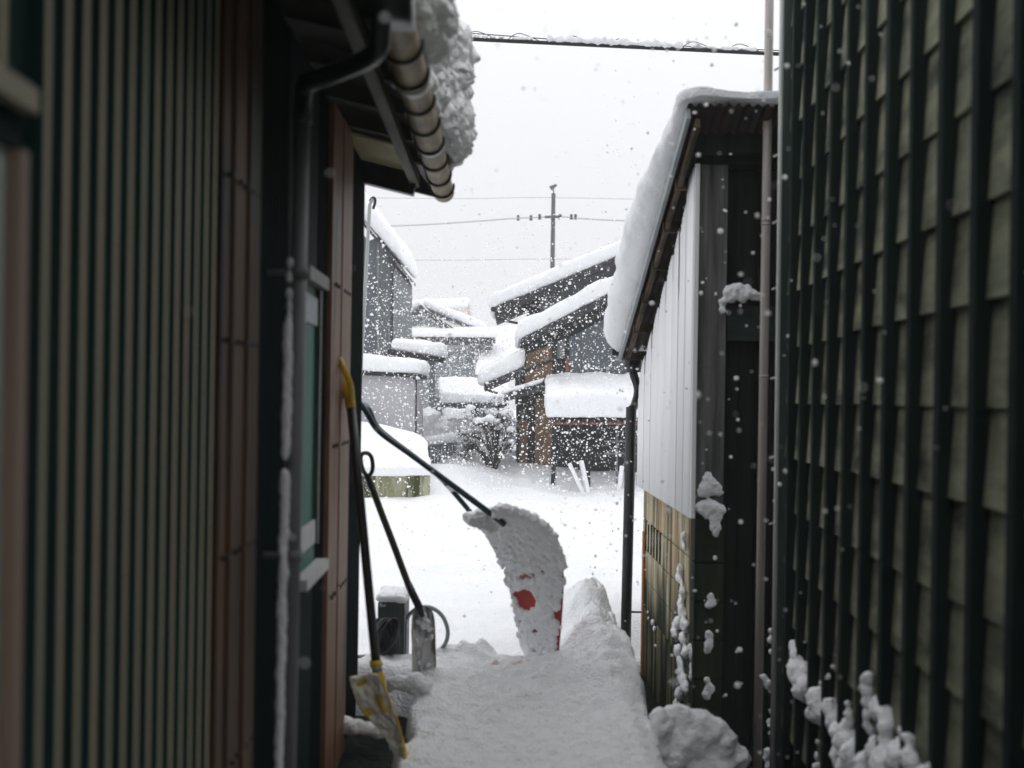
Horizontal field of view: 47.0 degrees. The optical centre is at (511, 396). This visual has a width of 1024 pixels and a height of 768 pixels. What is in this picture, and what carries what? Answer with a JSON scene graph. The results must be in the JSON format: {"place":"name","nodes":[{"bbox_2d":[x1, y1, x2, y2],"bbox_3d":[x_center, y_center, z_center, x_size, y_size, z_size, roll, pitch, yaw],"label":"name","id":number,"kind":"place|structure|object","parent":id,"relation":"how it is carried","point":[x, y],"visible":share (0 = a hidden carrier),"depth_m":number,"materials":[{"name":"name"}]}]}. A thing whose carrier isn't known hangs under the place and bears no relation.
{"place":"outdoors","nodes":[
{"label":"outdoors","id":0,"kind":"place"},
{"bbox_2d":[412,298,472,326],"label":"snowy roof","id":1,"kind":"structure","parent":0,"point":[455,302],"depth_m":74.99,"materials":[{"name":"white snow"}]},
{"bbox_2d":[337,672,764,767],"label":"ground","id":2,"kind":"structure","parent":0,"point":[364,751],"depth_m":5.03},
{"bbox_2d":[0,0,480,767],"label":"corrugated house","id":3,"kind":"structure","parent":2,"relation":"on","point":[174,474],"depth_m":2.42,"materials":[{"name":"paint"}]},
{"bbox_2d":[0,63,39,767],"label":"window","id":4,"kind":"structure","parent":3,"relation":"in","point":[18,96],"depth_m":1.51,"materials":[{"name":"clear glass"}]},
{"bbox_2d":[300,265,328,591],"bbox_3d":[-0.677,0.095,3.910,0.086,1.020,0.501,1,0,-1],"label":"window","id":5,"kind":"structure","parent":3,"relation":"in","point":[311,570],"depth_m":3.99,"materials":[{"name":"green glass"}]},
{"bbox_2d":[344,715,383,739],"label":"ground snow","id":6,"kind":"structure","parent":2,"relation":"on","point":[352,727],"depth_m":4.98,"materials":[{"name":"white snow"}]},
{"bbox_2d":[355,409,666,767],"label":"snow cover","id":7,"kind":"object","parent":2,"relation":"on","point":[444,729],"visible":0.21,"depth_m":6.05,"materials":[{"name":"white snow"}]},
{"bbox_2d":[362,196,376,373],"bbox_3d":[-1.002,-0.272,8.000,0.131,2.181,0.024,1,0,0],"label":"pale pipe","id":8,"kind":"object","parent":7,"relation":"on","point":[372,199],"visible":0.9,"depth_m":7.99,"materials":[{"name":"grey metal"}]},
{"bbox_2d":[339,357,407,758],"bbox_3d":[-0.595,0.634,4.667,0.437,1.593,0.155,1,0,36],"label":"yellow shovel","id":9,"kind":"object","parent":7,"relation":"on","point":[372,698],"visible":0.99,"depth_m":4.64,"materials":[{"name":"plastic"}]},
{"bbox_2d":[358,585,409,657],"bbox_3d":[-0.650,1.230,6.051,0.260,0.487,0.362,1,0,0],"label":"meter box","id":10,"kind":"object","parent":7,"relation":"on","point":[393,600],"visible":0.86,"depth_m":5.95,"materials":[{"name":"metal"}]},
{"bbox_2d":[376,617,399,654],"bbox_3d":[-0.626,1.197,5.884,0.133,0.206,0.087,1,0,0],"label":"hose coil","id":11,"kind":"object","parent":10,"relation":"hanging from","point":[388,624],"visible":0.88,"depth_m":5.86,"materials":[{"name":"rubber"}]},
{"bbox_2d":[381,609,409,655],"bbox_3d":[-0.564,1.259,6.044,0.088,0.370,0.266,1,0,27],"label":"hose reel","id":12,"kind":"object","parent":10,"relation":"in","point":[390,613],"depth_m":5.94,"materials":[{"name":"black plastic"}]},
{"bbox_2d":[406,605,449,647],"bbox_3d":[-0.443,1.248,5.977,0.308,0.389,0.050,1,0,39],"label":"loop hose","id":13,"kind":"object","parent":10,"relation":"attached to","point":[443,618],"visible":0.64,"depth_m":5.91,"materials":[{"name":"grey rubber"}]},
{"bbox_2d":[363,192,417,357],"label":"slate house","id":14,"kind":"structure","parent":7,"relation":"on","point":[388,236],"depth_m":25.00,"materials":[{"name":"tile"}]},
{"bbox_2d":[361,354,429,436],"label":"pale shed","id":15,"kind":"structure","parent":7,"relation":"on","point":[414,402],"depth_m":19.00,"materials":[{"name":"snow"},{"name":"pale painted metal siding"}]},
{"bbox_2d":[361,422,430,497],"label":"concrete wall","id":16,"kind":"structure","parent":7,"relation":"on","point":[381,450],"depth_m":16.00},
{"bbox_2d":[361,451,435,672],"bbox_3d":[-0.555,0.809,5.642,0.404,1.092,0.063,1,0,12],"label":"steel shovel","id":17,"kind":"object","parent":7,"relation":"on","point":[423,637],"visible":0.98,"depth_m":5.63,"materials":[{"name":"metal"}]},
{"bbox_2d":[386,672,432,694],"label":"ground snow","id":18,"kind":"structure","parent":7,"relation":"on","point":[414,683],"depth_m":5.33,"materials":[{"name":"white snow"}]},
{"bbox_2d":[387,338,447,412],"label":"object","id":19,"kind":"structure","parent":7,"relation":"on","point":[417,354],"depth_m":22.27,"materials":[{"name":"black wood"}]},
{"bbox_2d":[423,407,456,452],"bbox_3d":[-1.556,0.684,21.513,1.140,1.016,0.618,1,0,0],"label":"snowy hedge","id":20,"kind":"object","parent":7,"relation":"on","point":[436,423],"visible":0.27,"depth_m":21.33,"materials":[{"name":"white snow"}]},
{"bbox_2d":[424,432,459,463],"bbox_3d":[-1.246,1.041,20.497,0.680,0.867,0.325,1,0,0],"label":"fence","id":21,"kind":"object","parent":7,"relation":"on","point":[448,442],"visible":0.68,"depth_m":20.45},
{"bbox_2d":[362,401,567,657],"bbox_3d":[-0.254,0.754,5.818,1.018,1.451,0.513,1,0,-19],"label":"snow scoop","id":22,"kind":"object","parent":7,"relation":"on","point":[534,560],"visible":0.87,"depth_m":5.87,"materials":[{"name":"white snow"}]},
{"bbox_2d":[412,298,519,408],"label":"house","id":23,"kind":"structure","parent":7,"relation":"on","point":[467,343],"depth_m":42.00,"materials":[{"name":"tile"}]},
{"bbox_2d":[438,376,508,418],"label":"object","id":24,"kind":"structure","parent":7,"relation":"on","point":[457,388],"depth_m":28.87,"materials":[{"name":"tile"}]},
{"bbox_2d":[442,407,513,454],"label":"wall","id":25,"kind":"structure","parent":7,"relation":"on","point":[459,420],"depth_m":26.20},
{"bbox_2d":[447,393,527,468],"bbox_3d":[-0.412,0.627,19.731,1.529,1.386,1.284,1,0,0],"label":"snowy shrub","id":26,"kind":"object","parent":7,"relation":"on","point":[498,425],"visible":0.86,"depth_m":19.53,"materials":[{"name":"grey plant"}]},
{"bbox_2d":[487,659,528,664],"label":"stained snow","id":27,"kind":"structure","parent":7,"relation":"on","point":[495,662],"depth_m":5.71,"materials":[{"name":"white snow"}]},
{"bbox_2d":[517,184,576,267],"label":"utility pole","id":28,"kind":"object","parent":7,"relation":"on","point":[552,248],"visible":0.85,"depth_m":49.91,"materials":[{"name":"concrete"}]},
{"bbox_2d":[390,216,544,226],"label":"power wire","id":29,"kind":"object","parent":28,"relation":"attached to","point":[466,221],"visible":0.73,"depth_m":49.79,"materials":[{"name":"grey metal"}]},
{"bbox_2d":[398,197,618,198],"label":"power wire","id":30,"kind":"object","parent":28,"relation":"attached to","point":[507,197],"visible":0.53,"depth_m":49.99,"materials":[{"name":"grey metal"}]},
{"bbox_2d":[486,259,571,259],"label":"power wire","id":31,"kind":"object","parent":28,"relation":"attached to","point":[504,259],"visible":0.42,"depth_m":49.99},
{"bbox_2d":[561,216,624,220],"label":"power wire","id":32,"kind":"object","parent":28,"relation":"attached to","point":[592,219],"visible":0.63,"depth_m":49.77,"materials":[{"name":"grey metal"}]},
{"bbox_2d":[477,240,642,471],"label":"old house","id":33,"kind":"structure","parent":7,"relation":"on","point":[588,263],"depth_m":19.98,"materials":[{"name":"black wood"}]},
{"bbox_2d":[568,460,589,492],"bbox_3d":[1.047,1.276,18.453,0.278,0.551,0.296,1,0,-30],"label":"snowy pole","id":34,"kind":"object","parent":7,"relation":"on","point":[583,471],"visible":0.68,"depth_m":18.46,"materials":[{"name":"white snow"}]},
{"bbox_2d":[544,372,640,486],"bbox_3d":[1.545,0.589,19.210,2.086,2.102,1.458,1,0,0],"label":"lean to","id":35,"kind":"object","parent":7,"relation":"on","point":[608,399],"visible":0.61,"depth_m":18.61,"materials":[{"name":"wood"}]},
{"bbox_2d":[617,466,623,489],"bbox_3d":[1.697,1.315,18.450,0.050,0.471,0.164,1,0,30],"label":"snowy pole","id":36,"kind":"object","parent":7,"relation":"on","point":[621,470],"visible":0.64,"depth_m":18.44,"materials":[{"name":"white snow"}]},
{"bbox_2d":[649,707,674,766],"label":"snow block","id":37,"kind":"object","parent":7,"relation":"on","point":[662,729],"depth_m":4.92,"materials":[{"name":"white snow"}]},
{"bbox_2d":[604,86,778,766],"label":"shed","id":38,"kind":"structure","parent":7,"relation":"on","point":[702,331],"depth_m":5.99,"materials":[{"name":"brown wood"}]},
{"bbox_2d":[647,610,655,631],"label":"snow","id":39,"kind":"structure","parent":38,"relation":"attached to","point":[652,624],"depth_m":7.38,"materials":[{"name":"white snow"}]},
{"bbox_2d":[670,531,691,704],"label":"snow","id":40,"kind":"structure","parent":38,"relation":"attached to","point":[680,619],"depth_m":6.20,"materials":[{"name":"white snow"}]},
{"bbox_2d":[702,593,716,699],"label":"snow","id":41,"kind":"structure","parent":38,"relation":"attached to","point":[709,687],"depth_m":5.89,"materials":[{"name":"white snow"}]},
{"bbox_2d":[695,497,725,536],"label":"snow","id":42,"kind":"structure","parent":38,"relation":"attached to","point":[713,511],"depth_m":5.89,"materials":[{"name":"white snow"}]},
{"bbox_2d":[697,472,723,497],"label":"snow","id":43,"kind":"structure","parent":38,"relation":"attached to","point":[709,485],"depth_m":5.89,"materials":[{"name":"white snow"}]},
{"bbox_2d":[714,283,759,313],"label":"ledge snow","id":44,"kind":"structure","parent":38,"relation":"on","point":[739,292],"depth_m":5.84,"materials":[{"name":"white snow"}]},
{"bbox_2d":[662,704,751,767],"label":"snow block","id":45,"kind":"object","parent":7,"relation":"on","point":[697,738],"depth_m":4.93,"materials":[{"name":"white snow"}]},
{"bbox_2d":[753,0,1023,767],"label":"timber house","id":46,"kind":"structure","parent":2,"relation":"on","point":[910,596],"depth_m":3.62,"materials":[{"name":"grey wood"}]},
{"bbox_2d":[759,628,770,767],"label":"corner snow","id":47,"kind":"structure","parent":46,"relation":"attached to","point":[767,685],"depth_m":5.59,"materials":[{"name":"white snow"}]},
{"bbox_2d":[786,640,929,767],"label":"wall foot snow","id":48,"kind":"structure","parent":46,"relation":"attached to","point":[886,752],"depth_m":3.94,"materials":[{"name":"white snow"}]},
{"bbox_2d":[187,3,953,762],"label":"falling snow","id":49,"kind":"structure","parent":0,"point":[697,393],"depth_m":11.65,"materials":[{"name":"white snow"}]},
{"bbox_2d":[364,0,779,409],"label":"sky","id":50,"kind":"structure","parent":0,"point":[511,69],"materials":[{"name":"white"}]},
{"bbox_2d":[472,31,778,55],"bbox_3d":[0.418,-3.019,10.002,11.716,0.461,0.074,1,0,0],"label":"overhead cable","id":51,"kind":"object","parent":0,"point":[620,42],"visible":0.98,"depth_m":9.98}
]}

